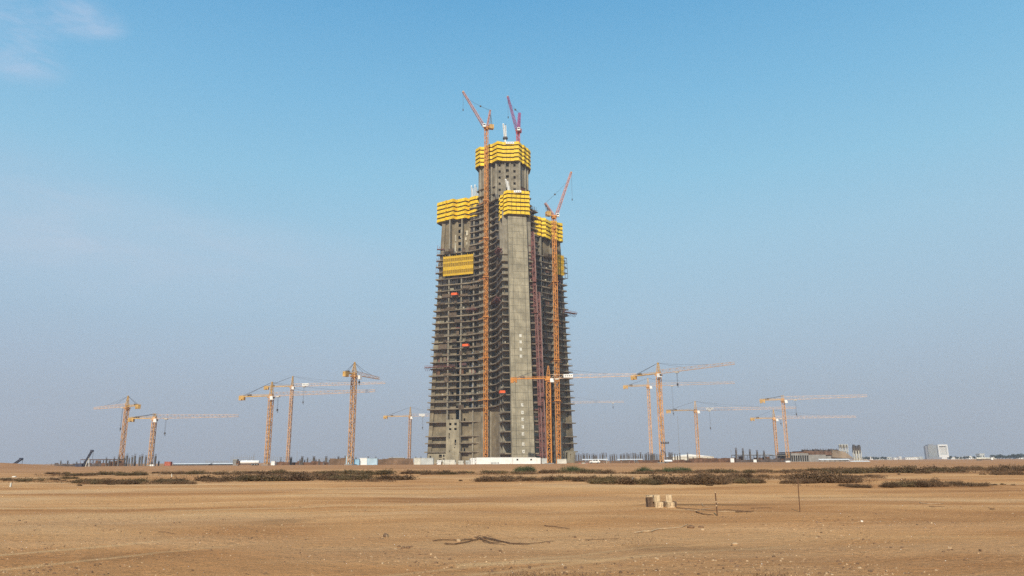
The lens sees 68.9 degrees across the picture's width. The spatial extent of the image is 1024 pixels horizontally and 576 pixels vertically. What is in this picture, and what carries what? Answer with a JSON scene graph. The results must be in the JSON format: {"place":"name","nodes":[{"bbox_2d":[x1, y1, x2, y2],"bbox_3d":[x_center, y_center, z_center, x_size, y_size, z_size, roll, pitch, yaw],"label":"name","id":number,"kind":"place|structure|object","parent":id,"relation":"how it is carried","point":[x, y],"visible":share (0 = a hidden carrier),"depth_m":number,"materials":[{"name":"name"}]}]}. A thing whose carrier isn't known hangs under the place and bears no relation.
{"place":"outdoors","nodes":[
{"label":"outdoors","id":0,"kind":"place"},
{"bbox_2d":[80,459,125,465],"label":"scaffold deck","id":1,"kind":"structure","parent":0,"point":[120,461],"depth_m":477.61,"materials":[{"name":"grey metal"}]},
{"bbox_2d":[95,460,123,465],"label":"site fence","id":2,"kind":"object","parent":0,"point":[111,463],"visible":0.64,"depth_m":467.50,"materials":[{"name":"brown metal"}]},
{"bbox_2d":[442,460,455,464],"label":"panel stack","id":3,"kind":"object","parent":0,"point":[445,462],"visible":0.91,"depth_m":428.97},
{"bbox_2d":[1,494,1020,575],"bbox_3d":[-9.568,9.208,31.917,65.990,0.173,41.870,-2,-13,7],"label":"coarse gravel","id":4,"kind":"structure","parent":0,"point":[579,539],"depth_m":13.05,"materials":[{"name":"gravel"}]},
{"bbox_2d":[0,459,1023,575],"bbox_3d":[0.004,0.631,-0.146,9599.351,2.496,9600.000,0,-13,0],"label":"ground","id":5,"kind":"structure","parent":0,"point":[442,502],"depth_m":20.52,"materials":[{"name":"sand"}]},
{"bbox_2d":[15,476,52,481],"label":"shrub","id":6,"kind":"object","parent":5,"relation":"on","point":[24,480],"visible":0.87,"depth_m":76.73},
{"bbox_2d":[54,462,101,465],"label":"site fence","id":7,"kind":"object","parent":5,"relation":"on","point":[94,464],"visible":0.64,"depth_m":457.69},
{"bbox_2d":[75,450,93,466],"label":"conveyor boom","id":8,"kind":"object","parent":5,"relation":"on","point":[85,462],"visible":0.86,"depth_m":409.11,"materials":[{"name":"grey metal"}]},
{"bbox_2d":[91,471,124,474],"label":"shrub","id":9,"kind":"object","parent":5,"relation":"on","point":[108,473],"visible":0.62,"depth_m":111.48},
{"bbox_2d":[94,396,140,460],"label":"tower crane","id":10,"kind":"object","parent":5,"relation":"on","point":[127,408],"visible":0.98,"depth_m":512.29,"materials":[{"name":"orange paint"}]},
{"bbox_2d":[106,479,141,484],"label":"shrub","id":11,"kind":"object","parent":5,"relation":"on","point":[125,481],"visible":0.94,"depth_m":62.52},
{"bbox_2d":[129,470,149,475],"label":"shrub","id":12,"kind":"object","parent":5,"relation":"on","point":[136,473],"visible":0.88,"depth_m":105.77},
{"bbox_2d":[148,476,194,482],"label":"shrub","id":13,"kind":"object","parent":5,"relation":"on","point":[172,479],"visible":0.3,"depth_m":66.94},
{"bbox_2d":[158,470,186,473],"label":"shrub","id":14,"kind":"object","parent":5,"relation":"on","point":[176,472],"visible":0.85,"depth_m":116.11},
{"bbox_2d":[167,480,195,483],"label":"shrub","id":15,"kind":"object","parent":5,"relation":"on","point":[184,482],"visible":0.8,"depth_m":62.10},
{"bbox_2d":[128,414,238,465],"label":"tower crane","id":16,"kind":"object","parent":5,"relation":"on","point":[154,419],"visible":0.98,"depth_m":490.50,"materials":[{"name":"orange paint"}]},
{"bbox_2d":[173,463,212,465],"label":"long shed","id":17,"kind":"structure","parent":5,"relation":"on","point":[183,464],"depth_m":506.83,"materials":[{"name":"metal"}]},
{"bbox_2d":[186,469,204,474],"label":"shrub","id":18,"kind":"object","parent":5,"relation":"on","point":[193,472],"visible":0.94,"depth_m":114.12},
{"bbox_2d":[187,473,237,480],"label":"shrub","id":19,"kind":"object","parent":5,"relation":"on","point":[219,476],"visible":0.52,"depth_m":72.41,"materials":[{"name":"plant"}]},
{"bbox_2d":[214,471,247,474],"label":"shrub","id":20,"kind":"object","parent":5,"relation":"on","point":[225,473],"visible":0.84,"depth_m":108.14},
{"bbox_2d":[230,455,255,464],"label":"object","id":21,"kind":"object","parent":5,"relation":"on","point":[245,459],"visible":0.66,"depth_m":624.35,"materials":[{"name":"grey metal"}]},
{"bbox_2d":[236,460,259,465],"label":"tanker truck","id":22,"kind":"object","parent":5,"relation":"on","point":[252,462],"visible":0.86,"depth_m":455.10,"materials":[{"name":"white metal"}]},
{"bbox_2d":[226,474,283,480],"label":"shrub","id":23,"kind":"object","parent":5,"relation":"on","point":[246,478],"visible":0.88,"depth_m":69.88,"materials":[{"name":"plant"}]},
{"bbox_2d":[252,471,320,480],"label":"shrub","id":24,"kind":"object","parent":5,"relation":"on","point":[298,477],"visible":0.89,"depth_m":70.17,"materials":[{"name":"plant"}]},
{"bbox_2d":[277,461,327,464],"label":"site fence","id":25,"kind":"object","parent":5,"relation":"on","point":[304,463],"visible":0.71,"depth_m":491.75,"materials":[{"name":"brown metal"}]},
{"bbox_2d":[239,382,374,464],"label":"tower crane","id":26,"kind":"object","parent":5,"relation":"on","point":[271,397],"visible":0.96,"depth_m":462.77,"materials":[{"name":"orange paint"}]},
{"bbox_2d":[290,471,341,479],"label":"shrub","id":27,"kind":"object","parent":5,"relation":"on","point":[323,474],"visible":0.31,"depth_m":76.08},
{"bbox_2d":[264,376,384,461],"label":"tower crane","id":28,"kind":"object","parent":5,"relation":"on","point":[289,418],"visible":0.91,"depth_m":593.23,"materials":[{"name":"orange paint"}]},
{"bbox_2d":[330,457,345,464],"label":"site fence","id":29,"kind":"object","parent":5,"relation":"on","point":[340,461],"visible":0.98,"depth_m":457.92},
{"bbox_2d":[323,473,374,479],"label":"shrub","id":30,"kind":"object","parent":5,"relation":"on","point":[361,475],"visible":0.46,"depth_m":73.51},
{"bbox_2d":[338,469,363,473],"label":"shrub","id":31,"kind":"object","parent":5,"relation":"on","point":[350,472],"visible":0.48,"depth_m":107.25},
{"bbox_2d":[343,362,378,464],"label":"tower crane","id":32,"kind":"object","parent":5,"relation":"on","point":[354,376],"visible":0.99,"depth_m":424.63,"materials":[{"name":"orange paint"}]},
{"bbox_2d":[367,458,377,464],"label":"shipping container","id":33,"kind":"object","parent":5,"relation":"on","point":[372,461],"visible":0.99,"depth_m":422.90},
{"bbox_2d":[355,468,399,474],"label":"shrub","id":34,"kind":"object","parent":5,"relation":"on","point":[384,472],"visible":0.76,"depth_m":101.56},
{"bbox_2d":[370,473,419,479],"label":"shrub","id":35,"kind":"object","parent":5,"relation":"on","point":[395,476],"visible":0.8,"depth_m":71.72,"materials":[{"name":"plant"}]},
{"bbox_2d":[378,458,412,464],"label":"site fence","id":36,"kind":"object","parent":5,"relation":"on","point":[403,461],"visible":0.94,"depth_m":440.30,"materials":[{"name":"metal"}]},
{"bbox_2d":[383,407,427,457],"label":"tower crane","id":37,"kind":"object","parent":5,"relation":"on","point":[410,416],"visible":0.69,"depth_m":709.12,"materials":[{"name":"orange paint"}]},
{"bbox_2d":[400,469,428,473],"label":"shrub","id":38,"kind":"object","parent":5,"relation":"on","point":[410,472],"visible":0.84,"depth_m":104.93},
{"bbox_2d":[420,458,433,464],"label":"shipping container","id":39,"kind":"object","parent":5,"relation":"on","point":[426,461],"visible":1,"depth_m":430.65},
{"bbox_2d":[424,468,457,474],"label":"shrub","id":40,"kind":"object","parent":5,"relation":"on","point":[439,471],"visible":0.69,"depth_m":99.49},
{"bbox_2d":[462,91,493,456],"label":"luffing crane","id":41,"kind":"object","parent":5,"relation":"on","point":[485,126],"visible":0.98,"depth_m":567.50,"materials":[{"name":"orange paint"}]},
{"bbox_2d":[433,535,547,544],"bbox_3d":[-0.491,5.456,16.063,2.164,0.068,1.921,-13,-18,43],"label":"brushwood heap","id":42,"kind":"object","parent":5,"relation":"on","point":[485,539],"visible":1,"depth_m":16.02,"materials":[{"name":"brown wood"}]},
{"bbox_2d":[476,457,512,463],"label":"site cabin","id":43,"kind":"object","parent":5,"relation":"on","point":[489,460],"visible":0.94,"depth_m":443.39,"materials":[{"name":"white paint"}]},
{"bbox_2d":[472,475,518,481],"bbox_3d":[-1.495,16.374,64.172,4.243,0.574,2.943,-3,-13,12],"label":"shrub","id":44,"kind":"object","parent":5,"relation":"on","point":[487,479],"visible":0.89,"depth_m":63.84,"materials":[{"name":"plant"}]},
{"bbox_2d":[424,161,577,463],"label":"unfinished tower","id":45,"kind":"structure","parent":5,"relation":"on","point":[455,428],"depth_m":570.98,"materials":[{"name":"concrete"}]},
{"bbox_2d":[437,196,478,226],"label":"climbing formwork","id":46,"kind":"object","parent":45,"relation":"on","point":[453,210],"visible":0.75,"depth_m":602.21,"materials":[{"name":"metal"}]},
{"bbox_2d":[443,253,472,275],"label":"screen","id":47,"kind":"object","parent":45,"relation":"attached to","point":[458,265],"visible":1,"depth_m":587.50,"materials":[{"name":"metal"}]},
{"bbox_2d":[475,141,530,174],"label":"climbing formwork","id":48,"kind":"object","parent":45,"relation":"on","point":[507,152],"visible":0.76,"depth_m":592.56,"materials":[{"name":"metal"}]},
{"bbox_2d":[503,123,507,141],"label":"placing boom","id":49,"kind":"object","parent":48,"relation":"on","point":[505,137],"visible":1,"depth_m":599.00,"materials":[{"name":"white paint"}]},
{"bbox_2d":[499,190,529,221],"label":"climbing formwork","id":50,"kind":"object","parent":45,"relation":"on","point":[515,202],"visible":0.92,"depth_m":547.67,"materials":[{"name":"metal"}]},
{"bbox_2d":[507,96,521,141],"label":"luffing crane","id":51,"kind":"object","parent":45,"relation":"on","point":[518,130],"visible":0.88,"depth_m":603.61,"materials":[{"name":"red paint"}]},
{"bbox_2d":[528,232,537,312],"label":"construction hoist","id":52,"kind":"object","parent":45,"relation":"attached to","point":[533,265],"visible":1,"depth_m":539.50,"materials":[{"name":"red metal"}]},
{"bbox_2d":[532,314,542,462],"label":"construction hoist","id":53,"kind":"object","parent":45,"relation":"on","point":[539,394],"visible":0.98,"depth_m":513.99,"materials":[{"name":"red metal"}]},
{"bbox_2d":[531,215,562,245],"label":"climbing formwork","id":54,"kind":"object","parent":45,"relation":"on","point":[545,228],"visible":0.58,"depth_m":611.72,"materials":[{"name":"metal"}]},
{"bbox_2d":[555,254,563,275],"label":"screen","id":55,"kind":"object","parent":45,"relation":"attached to","point":[560,266],"visible":0.79,"depth_m":610.87,"materials":[{"name":"metal"}]},
{"bbox_2d":[0,467,1023,486],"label":"dry undergrowth","id":56,"kind":"object","parent":5,"relation":"on","point":[622,472],"visible":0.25,"depth_m":76.90,"materials":[{"name":"plant"}]},
{"bbox_2d":[1,487,1023,575],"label":"dirt clumps","id":57,"kind":"object","parent":5,"relation":"on","point":[565,567],"visible":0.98,"depth_m":12.94,"materials":[{"name":"soil"}]},
{"bbox_2d":[513,457,535,463],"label":"site cabin","id":58,"kind":"object","parent":5,"relation":"on","point":[524,460],"visible":1,"depth_m":438.49,"materials":[{"name":"white paint"}]},
{"bbox_2d":[521,465,536,471],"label":"shrub","id":59,"kind":"object","parent":5,"relation":"on","point":[527,468],"visible":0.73,"depth_m":114.22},
{"bbox_2d":[518,477,549,480],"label":"shrub","id":60,"kind":"object","parent":5,"relation":"on","point":[529,478],"visible":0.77,"depth_m":65.56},
{"bbox_2d":[534,292,546,457],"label":"construction hoist","id":61,"kind":"object","parent":5,"relation":"on","point":[541,365],"visible":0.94,"depth_m":520.88,"materials":[{"name":"red metal"}]},
{"bbox_2d":[538,468,559,473],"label":"shrub","id":62,"kind":"object","parent":5,"relation":"on","point":[546,471],"visible":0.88,"depth_m":104.08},
{"bbox_2d":[544,171,572,462],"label":"luffing crane","id":63,"kind":"object","parent":5,"relation":"on","point":[549,212],"visible":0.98,"depth_m":576.64,"materials":[{"name":"orange paint"}]},
{"bbox_2d":[559,464,580,471],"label":"shrub","id":64,"kind":"object","parent":5,"relation":"on","point":[572,468],"visible":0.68,"depth_m":111.86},
{"bbox_2d":[510,366,634,463],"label":"tower crane","id":65,"kind":"object","parent":5,"relation":"on","point":[549,379],"visible":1,"depth_m":435.71,"materials":[{"name":"orange paint"}]},
{"bbox_2d":[571,476,589,481],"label":"shrub","id":66,"kind":"object","parent":5,"relation":"on","point":[580,479],"visible":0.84,"depth_m":63.01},
{"bbox_2d":[575,459,628,462],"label":"site fence","id":67,"kind":"object","parent":5,"relation":"on","point":[615,461],"visible":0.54,"depth_m":506.35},
{"bbox_2d":[586,476,618,483],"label":"shrub","id":68,"kind":"object","parent":5,"relation":"on","point":[594,481],"visible":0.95,"depth_m":55.72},
{"bbox_2d":[609,475,637,484],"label":"shrub","id":69,"kind":"object","parent":5,"relation":"on","point":[627,480],"visible":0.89,"depth_m":54.85,"materials":[{"name":"plant"}]},
{"bbox_2d":[633,466,653,471],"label":"shrub","id":70,"kind":"object","parent":5,"relation":"on","point":[643,468],"visible":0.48,"depth_m":105.35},
{"bbox_2d":[635,476,661,484],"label":"shrub","id":71,"kind":"object","parent":5,"relation":"on","point":[644,481],"visible":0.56,"depth_m":54.84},
{"bbox_2d":[645,497,653,506],"bbox_3d":[5.085,7.899,27.520,0.266,0.346,0.247,3,-13,-14],"label":"timber block","id":72,"kind":"object","parent":5,"relation":"on","point":[649,502],"depth_m":27.42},
{"bbox_2d":[646,480,664,484],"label":"shrub","id":73,"kind":"object","parent":5,"relation":"on","point":[655,483],"visible":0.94,"depth_m":53.41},
{"bbox_2d":[630,459,688,462],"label":"site fence","id":74,"kind":"object","parent":5,"relation":"on","point":[656,461],"visible":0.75,"depth_m":506.33,"materials":[{"name":"brown metal"}]},
{"bbox_2d":[634,524,687,532],"bbox_3d":[3.911,6.063,18.837,0.306,0.046,2.852,-11,-17,39],"label":"dry stick","id":75,"kind":"object","parent":5,"relation":"on","point":[658,528],"visible":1,"depth_m":18.56,"materials":[{"name":"brown wood"}]},
{"bbox_2d":[640,472,692,483],"bbox_3d":[11.602,13.968,54.951,4.648,1.013,2.837,-10,-16,35],"label":"shrub","id":76,"kind":"object","parent":5,"relation":"on","point":[670,478],"visible":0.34,"depth_m":54.64,"materials":[{"name":"plant"}]},
{"bbox_2d":[665,502,674,507],"bbox_3d":[5.745,7.888,27.151,0.285,0.189,0.244,2,-13,-11],"label":"timber block","id":77,"kind":"object","parent":5,"relation":"on","point":[670,504],"depth_m":27.04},
{"bbox_2d":[657,466,683,471],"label":"shrub","id":78,"kind":"object","parent":5,"relation":"on","point":[670,469],"visible":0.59,"depth_m":105.10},
{"bbox_2d":[623,378,733,452],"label":"tower crane","id":79,"kind":"object","parent":5,"relation":"on","point":[648,386],"visible":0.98,"depth_m":611.73,"materials":[{"name":"orange paint"}]},
{"bbox_2d":[631,362,734,462],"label":"tower crane","id":80,"kind":"object","parent":5,"relation":"on","point":[658,374],"visible":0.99,"depth_m":453.30,"materials":[{"name":"orange paint"}]},
{"bbox_2d":[666,454,713,459],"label":"tent hall","id":81,"kind":"structure","parent":5,"relation":"on","point":[684,456],"depth_m":702.35,"materials":[{"name":"white paint"}]},
{"bbox_2d":[674,474,727,484],"bbox_3d":[13.391,13.523,52.708,3.974,0.738,2.757,-4,-13,14],"label":"shrub","id":82,"kind":"object","parent":5,"relation":"on","point":[686,480],"visible":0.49,"depth_m":52.49,"materials":[{"name":"plant"}]},
{"bbox_2d":[690,471,733,484],"bbox_3d":[14.008,13.281,52.209,3.565,1.007,2.176,1,-13,-8],"label":"shrub","id":83,"kind":"object","parent":5,"relation":"on","point":[711,480],"visible":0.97,"depth_m":51.80,"materials":[{"name":"plant"}]},
{"bbox_2d":[689,457,735,462],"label":"site fence","id":84,"kind":"object","parent":5,"relation":"on","point":[700,460],"visible":0.9,"depth_m":506.44,"materials":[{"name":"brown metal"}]},
{"bbox_2d":[702,468,739,472],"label":"shrub","id":85,"kind":"object","parent":5,"relation":"on","point":[718,471],"visible":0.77,"depth_m":102.50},
{"bbox_2d":[666,401,795,457],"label":"tower crane","id":86,"kind":"object","parent":5,"relation":"on","point":[696,411],"visible":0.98,"depth_m":629.28,"materials":[{"name":"orange paint"}]},
{"bbox_2d":[731,476,746,483],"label":"shrub","id":87,"kind":"object","parent":5,"relation":"on","point":[742,481],"visible":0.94,"depth_m":53.77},
{"bbox_2d":[727,472,755,477],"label":"shrub","id":88,"kind":"object","parent":5,"relation":"on","point":[741,475],"visible":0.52,"depth_m":69.75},
{"bbox_2d":[746,477,765,482],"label":"shrub","id":89,"kind":"object","parent":5,"relation":"on","point":[748,478],"visible":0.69,"depth_m":54.56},
{"bbox_2d":[736,458,789,461],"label":"site fence","id":90,"kind":"object","parent":5,"relation":"on","point":[767,460],"visible":0.75,"depth_m":486.92,"materials":[{"name":"metal"}]},
{"bbox_2d":[777,476,801,483],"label":"shrub","id":91,"kind":"object","parent":5,"relation":"on","point":[790,481],"visible":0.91,"depth_m":52.79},
{"bbox_2d":[750,410,854,456],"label":"tower crane","id":92,"kind":"object","parent":5,"relation":"on","point":[772,418],"visible":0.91,"depth_m":707.99,"materials":[{"name":"orange paint"}]},
{"bbox_2d":[800,478,812,483],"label":"shrub","id":93,"kind":"object","parent":5,"relation":"on","point":[806,481],"visible":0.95,"depth_m":52.48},
{"bbox_2d":[760,395,863,461],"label":"tower crane","id":94,"kind":"object","parent":5,"relation":"on","point":[782,400],"visible":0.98,"depth_m":551.16,"materials":[{"name":"orange paint"}]},
{"bbox_2d":[771,469,853,482],"bbox_3d":[22.877,14.004,55.633,6.442,1.052,4.468,0,-13,0],"label":"shrub","id":95,"kind":"object","parent":5,"relation":"on","point":[795,475],"visible":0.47,"depth_m":55.28,"materials":[{"name":"plant"}]},
{"bbox_2d":[777,448,853,461],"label":"ring building","id":96,"kind":"structure","parent":5,"relation":"on","point":[812,455],"depth_m":546.79,"materials":[{"name":"grey metal"}]},
{"bbox_2d":[797,469,842,482],"bbox_3d":[22.322,13.821,54.870,2.594,1.060,4.251,2,-13,-9],"label":"shrub","id":97,"kind":"object","parent":5,"relation":"on","point":[829,478],"visible":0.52,"depth_m":53.90,"materials":[{"name":"plant"}]},
{"bbox_2d":[819,467,873,473],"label":"shrub","id":98,"kind":"object","parent":5,"relation":"on","point":[853,471],"visible":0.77,"depth_m":93.19,"materials":[{"name":"plant"}]},
{"bbox_2d":[836,475,858,482],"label":"shrub","id":99,"kind":"object","parent":5,"relation":"on","point":[849,480],"visible":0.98,"depth_m":53.82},
{"bbox_2d":[877,481,900,487],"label":"shrub","id":100,"kind":"object","parent":5,"relation":"on","point":[890,485],"visible":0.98,"depth_m":45.40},
{"bbox_2d":[863,465,929,472],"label":"shrub","id":101,"kind":"object","parent":5,"relation":"on","point":[911,470],"visible":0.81,"depth_m":94.42,"materials":[{"name":"plant"}]},
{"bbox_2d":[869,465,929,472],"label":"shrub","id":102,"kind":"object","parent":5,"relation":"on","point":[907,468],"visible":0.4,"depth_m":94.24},
{"bbox_2d":[893,480,922,486],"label":"shrub","id":103,"kind":"object","parent":5,"relation":"on","point":[912,485],"visible":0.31,"depth_m":45.82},
{"bbox_2d":[896,478,931,486],"bbox_3d":[24.654,11.959,45.917,1.533,0.627,2.716,7,-15,-29],"label":"shrub","id":104,"kind":"object","parent":5,"relation":"on","point":[920,483],"visible":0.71,"depth_m":45.49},
{"bbox_2d":[906,479,944,486],"bbox_3d":[25.530,12.076,46.298,2.652,0.555,1.840,-1,-13,2],"label":"shrub","id":105,"kind":"object","parent":5,"relation":"on","point":[934,483],"visible":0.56,"depth_m":45.93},
{"bbox_2d":[924,444,948,458],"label":"white hotel block","id":106,"kind":"structure","parent":5,"relation":"on","point":[937,451],"depth_m":2341.75,"materials":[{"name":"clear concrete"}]},
{"bbox_2d":[927,467,964,472],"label":"shrub","id":107,"kind":"object","parent":5,"relation":"on","point":[944,470],"visible":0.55,"depth_m":96.43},
{"bbox_2d":[920,464,971,471],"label":"shrub","id":108,"kind":"object","parent":5,"relation":"on","point":[935,467],"visible":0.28,"depth_m":99.36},
{"bbox_2d":[968,465,997,469],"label":"shrub","id":109,"kind":"object","parent":5,"relation":"on","point":[976,468],"visible":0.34,"depth_m":109.36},
{"bbox_2d":[981,466,1023,471],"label":"shrub","id":110,"kind":"object","parent":5,"relation":"on","point":[999,469],"visible":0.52,"depth_m":100.46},
{"bbox_2d":[983,469,1023,474],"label":"shrub","id":111,"kind":"object","parent":5,"relation":"on","point":[1009,472],"visible":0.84,"depth_m":77.94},
{"bbox_2d":[992,464,1023,469],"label":"shrub","id":112,"kind":"object","parent":5,"relation":"on","point":[1008,466],"visible":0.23,"depth_m":104.86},
{"bbox_2d":[0,0,1023,463],"label":"sky","id":113,"kind":"structure","parent":0,"point":[205,205],"materials":[{"name":"blue"}]},
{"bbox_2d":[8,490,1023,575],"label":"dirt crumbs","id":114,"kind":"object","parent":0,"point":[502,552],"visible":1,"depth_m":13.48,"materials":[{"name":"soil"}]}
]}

